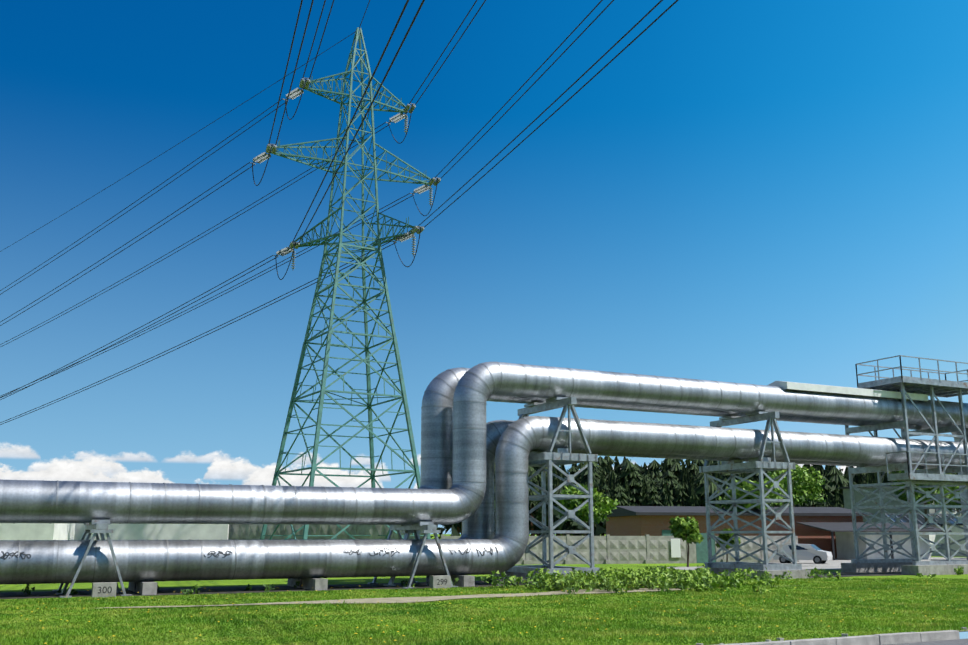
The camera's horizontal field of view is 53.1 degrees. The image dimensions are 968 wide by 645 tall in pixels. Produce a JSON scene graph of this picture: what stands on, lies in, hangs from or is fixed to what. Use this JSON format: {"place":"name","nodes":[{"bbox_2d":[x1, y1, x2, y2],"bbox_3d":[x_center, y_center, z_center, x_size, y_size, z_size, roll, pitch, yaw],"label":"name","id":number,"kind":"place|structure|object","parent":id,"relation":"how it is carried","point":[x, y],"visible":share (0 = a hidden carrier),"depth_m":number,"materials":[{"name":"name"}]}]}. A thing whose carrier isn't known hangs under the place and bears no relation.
{"place":"outdoors","nodes":[
{"label":"outdoors","id":0,"kind":"place"},
{"bbox_2d":[0,523,228,539],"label":"white yard wall","id":1,"kind":"structure","parent":0,"point":[43,531],"depth_m":62.38,"materials":[{"name":"paint"}]},
{"bbox_2d":[105,585,795,607],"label":"dirt path","id":2,"kind":"structure","parent":0,"point":[406,599],"depth_m":26.23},
{"bbox_2d":[0,534,967,644],"bbox_3d":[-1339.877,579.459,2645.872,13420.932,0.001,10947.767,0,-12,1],"label":"ground","id":3,"kind":"structure","parent":0,"point":[173,584],"depth_m":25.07,"materials":[{"name":"green plant"}]},
{"bbox_2d":[91,575,450,597],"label":"number blocks","id":4,"kind":"structure","parent":3,"relation":"on","point":[434,581],"depth_m":27.10,"materials":[{"name":"concrete"}]},
{"bbox_2d":[98,586,111,592],"bbox_3d":[-10.569,7.453,26.982,0.366,0.182,0.006,6,-14,-26],"label":"number marking","id":5,"kind":"object","parent":4,"relation":"attached to","point":[106,589],"visible":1,"depth_m":26.98,"materials":[{"name":"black paint"}]},
{"bbox_2d":[228,524,423,539],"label":"wall","id":6,"kind":"structure","parent":3,"relation":"on","point":[244,531],"depth_m":62.46,"materials":[{"name":"grey concrete"}]},
{"bbox_2d":[0,571,901,598],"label":"soil under pipes","id":7,"kind":"structure","parent":3,"relation":"on","point":[162,591],"depth_m":31.36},
{"bbox_2d":[53,520,457,597],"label":"pipe frames","id":8,"kind":"object","parent":7,"relation":"on","point":[95,527],"visible":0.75,"depth_m":31.70,"materials":[{"name":"metal"}]},
{"bbox_2d":[0,361,967,524],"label":"pipe","id":9,"kind":"object","parent":8,"relation":"on","point":[57,501],"visible":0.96,"depth_m":33.28,"materials":[{"name":"grey metal"}]},
{"bbox_2d":[767,381,927,400],"bbox_3d":[16.378,3.117,43.358,8.600,0.440,1.240,6,-14,-26],"label":"pipe cover housing","id":10,"kind":"object","parent":9,"relation":"attached to","point":[840,389],"visible":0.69,"depth_m":42.42,"materials":[{"name":"white metal"}]},
{"bbox_2d":[9,367,967,559],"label":"pipe","id":11,"kind":"object","parent":8,"relation":"on","point":[436,458],"visible":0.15,"depth_m":35.67,"materials":[{"name":"grey"}]},
{"bbox_2d":[128,575,474,594],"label":"pipe sleepers","id":12,"kind":"object","parent":7,"relation":"on","point":[145,588],"visible":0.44,"depth_m":30.53,"materials":[{"name":"concrete"}]},
{"bbox_2d":[0,420,947,540],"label":"pipe","id":13,"kind":"object","parent":12,"relation":"on","point":[479,523],"visible":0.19,"depth_m":36.06,"materials":[{"name":"grey"}]},
{"bbox_2d":[0,416,967,584],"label":"pipe","id":14,"kind":"object","parent":12,"relation":"on","point":[53,562],"visible":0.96,"depth_m":32.86,"materials":[{"name":"grey metal"}]},
{"bbox_2d":[0,546,497,559],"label":"pipe graffiti","id":15,"kind":"object","parent":14,"relation":"attached to","point":[211,553],"visible":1,"depth_m":31.23,"materials":[{"name":"grey paint"}]},
{"bbox_2d":[21,582,947,643],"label":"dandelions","id":16,"kind":"object","parent":3,"relation":"on","point":[449,610],"visible":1,"depth_m":20.12,"materials":[{"name":"yellow"}]},
{"bbox_2d":[21,564,963,594],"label":"weeds","id":17,"kind":"object","parent":3,"relation":"on","point":[651,577],"visible":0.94,"depth_m":30.84,"materials":[{"name":"green plant"}]},
{"bbox_2d":[491,572,594,580],"bbox_3d":[2.364,9.423,35.766,2.600,0.340,4.150,6,-14,-26],"label":"trestle footing","id":18,"kind":"object","parent":3,"relation":"on","point":[518,575],"visible":0.07,"depth_m":36.63,"materials":[{"name":"grey concrete"}]},
{"bbox_2d":[505,397,599,574],"bbox_3d":[2.364,6.140,36.482,2.300,6.380,4.100,6,-14,-26],"label":"trestle","id":19,"kind":"object","parent":3,"relation":"on","point":[551,457],"visible":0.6,"depth_m":35.31,"materials":[{"name":"metal"}]},
{"bbox_2d":[555,483,618,535],"bbox_3d":[6.832,13.223,64.376,4.138,5.108,4.206,-8,-15,34],"label":"tree","id":20,"kind":"object","parent":3,"relation":"on","point":[602,504],"visible":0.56,"depth_m":63.87,"materials":[{"name":"green plant"}]},
{"bbox_2d":[441,534,798,564],"bbox_3d":[8.461,13.505,57.698,22.730,1.700,0.450,3,-13,-13],"label":"concrete fence","id":21,"kind":"object","parent":3,"relation":"on","point":[645,549],"visible":0.56,"depth_m":57.72,"materials":[{"name":"white concrete"}]},
{"bbox_2d":[671,533,715,562],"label":"gate","id":22,"kind":"structure","parent":21,"relation":"attached to","point":[701,552],"depth_m":58.67,"materials":[{"name":"green metal"}]},
{"bbox_2d":[430,456,957,538],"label":"trees","id":23,"kind":"object","parent":3,"relation":"on","point":[666,482],"visible":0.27,"depth_m":216.39,"materials":[{"name":"green plant"}]},
{"bbox_2d":[715,528,740,561],"bbox_3d":[13.317,12.224,52.680,1.414,2.069,1.490,0,-12,1],"label":"tree","id":24,"kind":"object","parent":3,"relation":"on","point":[726,537],"visible":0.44,"depth_m":52.43,"materials":[{"name":"green plant"}]},
{"bbox_2d":[715,476,784,511],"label":"tree","id":25,"kind":"object","parent":3,"relation":"on","point":[748,487],"visible":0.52,"depth_m":69.61,"materials":[{"name":"green plant"}]},
{"bbox_2d":[699,411,801,569],"bbox_3d":[11.081,7.072,40.750,2.100,6.380,4.100,6,-14,-26],"label":"trestle","id":26,"kind":"object","parent":3,"relation":"on","point":[760,464],"visible":0.98,"depth_m":39.94,"materials":[{"name":"metal"}]},
{"bbox_2d":[697,567,810,578],"bbox_3d":[11.081,10.355,40.034,2.400,0.340,4.150,6,-14,-26],"label":"concrete base","id":27,"kind":"object","parent":3,"relation":"on","point":[799,574],"visible":0.36,"depth_m":38.45,"materials":[{"name":"grey concrete"}]},
{"bbox_2d":[603,506,951,559],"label":"brick garage roof","id":28,"kind":"structure","parent":3,"relation":"on","point":[831,527],"depth_m":69.07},
{"bbox_2d":[763,464,827,506],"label":"tree","id":29,"kind":"object","parent":3,"relation":"on","point":[806,484],"visible":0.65,"depth_m":107.75,"materials":[{"name":"green plant"}]},
{"bbox_2d":[667,557,966,569],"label":"yard drive","id":30,"kind":"structure","parent":3,"relation":"on","point":[832,564],"depth_m":57.37,"materials":[{"name":"concrete"}]},
{"bbox_2d":[668,516,703,566],"bbox_3d":[10.831,11.720,51.900,1.890,2.724,2.004,0,-12,1],"label":"tree","id":31,"kind":"object","parent":30,"relation":"on","point":[683,528],"visible":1,"depth_m":51.73,"materials":[{"name":"green plant"}]},
{"bbox_2d":[773,544,832,563],"bbox_3d":[19.015,13.805,57.802,3.176,1.146,1.364,-7,-14,31],"label":"parked car","id":32,"kind":"object","parent":30,"relation":"on","point":[815,554],"visible":0.75,"depth_m":57.20,"materials":[{"name":"grey paint"}]},
{"bbox_2d":[835,532,930,558],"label":"shed walls","id":33,"kind":"structure","parent":3,"relation":"on","point":[845,548],"depth_m":66.54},
{"bbox_2d":[841,562,967,574],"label":"concrete base","id":34,"kind":"object","parent":3,"relation":"on","point":[906,568],"visible":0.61,"depth_m":42.89,"materials":[{"name":"grey concrete"}]},
{"bbox_2d":[845,355,967,564],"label":"tower","id":35,"kind":"structure","parent":3,"relation":"on","point":[939,477],"depth_m":44.27,"materials":[{"name":"metal"}]},
{"bbox_2d":[884,513,962,523],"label":"glazed roof frame","id":36,"kind":"object","parent":3,"relation":"on","point":[920,515],"visible":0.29,"depth_m":92.43,"materials":[{"name":"grey metal"}]},
{"bbox_2d":[886,514,961,523],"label":"roof glass","id":37,"kind":"object","parent":36,"relation":"in","point":[919,518],"depth_m":91.85,"materials":[{"name":"glass"}]},
{"bbox_2d":[891,469,959,523],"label":"tree","id":38,"kind":"object","parent":3,"relation":"on","point":[903,496],"visible":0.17,"depth_m":84.55,"materials":[{"name":"green plant"}]},
{"bbox_2d":[929,525,965,556],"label":"white building walls","id":39,"kind":"structure","parent":3,"relation":"on","point":[936,538],"depth_m":76.89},
{"bbox_2d":[920,524,962,526],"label":"white building roof","id":40,"kind":"structure","parent":39,"relation":"on","point":[940,525],"depth_m":77.27,"materials":[{"name":"grey metal"}]},
{"bbox_2d":[947,486,961,513],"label":"tree","id":41,"kind":"object","parent":3,"relation":"on","point":[958,499],"visible":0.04,"depth_m":86.55,"materials":[{"name":"green plant"}]},
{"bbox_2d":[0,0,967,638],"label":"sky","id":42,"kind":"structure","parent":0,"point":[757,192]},
{"bbox_2d":[606,515,862,557],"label":"brick garage walls","id":43,"kind":"structure","parent":0,"point":[656,525],"depth_m":69.38,"materials":[{"name":"brown brick"}]},
{"bbox_2d":[662,530,671,535],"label":"brick garage doors","id":44,"kind":"structure","parent":43,"relation":"in","point":[666,532],"depth_m":67.64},
{"bbox_2d":[861,528,933,529],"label":"shed roof","id":45,"kind":"structure","parent":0,"point":[890,528],"depth_m":65.97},
{"bbox_2d":[843,488,962,521],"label":"grey building walls","id":46,"kind":"structure","parent":0,"point":[858,496],"depth_m":99.57,"materials":[{"name":"grey concrete"}]},
{"bbox_2d":[839,485,894,488],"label":"grey building roof","id":47,"kind":"structure","parent":46,"relation":"on","point":[858,487],"depth_m":101.96,"materials":[{"name":"grey"}]},
{"bbox_2d":[934,500,959,512],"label":"grey building windows","id":48,"kind":"structure","parent":46,"relation":"in","point":[936,510],"depth_m":95.77,"materials":[{"name":"white glass"}]},
{"bbox_2d":[883,639,967,644],"bbox_3d":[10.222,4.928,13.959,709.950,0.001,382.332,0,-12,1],"label":"road","id":49,"kind":"structure","parent":0,"point":[955,642],"depth_m":16.60,"materials":[{"name":"grey asphalt"}]},
{"bbox_2d":[718,630,959,644],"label":"kerb","id":50,"kind":"structure","parent":49,"relation":"on","point":[891,638],"depth_m":16.42,"materials":[{"name":"concrete"}]},
{"bbox_2d":[696,627,966,644],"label":"kerb rubble","id":51,"kind":"object","parent":50,"relation":"on","point":[843,635],"visible":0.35,"depth_m":15.97,"materials":[{"name":"stone"}]},
{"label":"tower feet","id":52,"kind":"object","parent":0,"visible":0},
{"bbox_2d":[260,27,431,539],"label":"transmission tower","id":53,"kind":"structure","parent":52,"relation":"on","point":[328,344],"depth_m":60.01,"materials":[{"name":"green metal"}]},
{"bbox_2d":[249,78,440,268],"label":"insulators","id":54,"kind":"object","parent":53,"relation":"attached to","point":[264,156],"visible":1,"depth_m":61.43,"materials":[{"name":"white glass"}]},
{"bbox_2d":[0,0,677,424],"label":"power lines","id":55,"kind":"object","parent":54,"relation":"attached to","point":[314,170],"visible":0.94,"depth_m":60.46,"materials":[{"name":"grey metal"}]}
]}

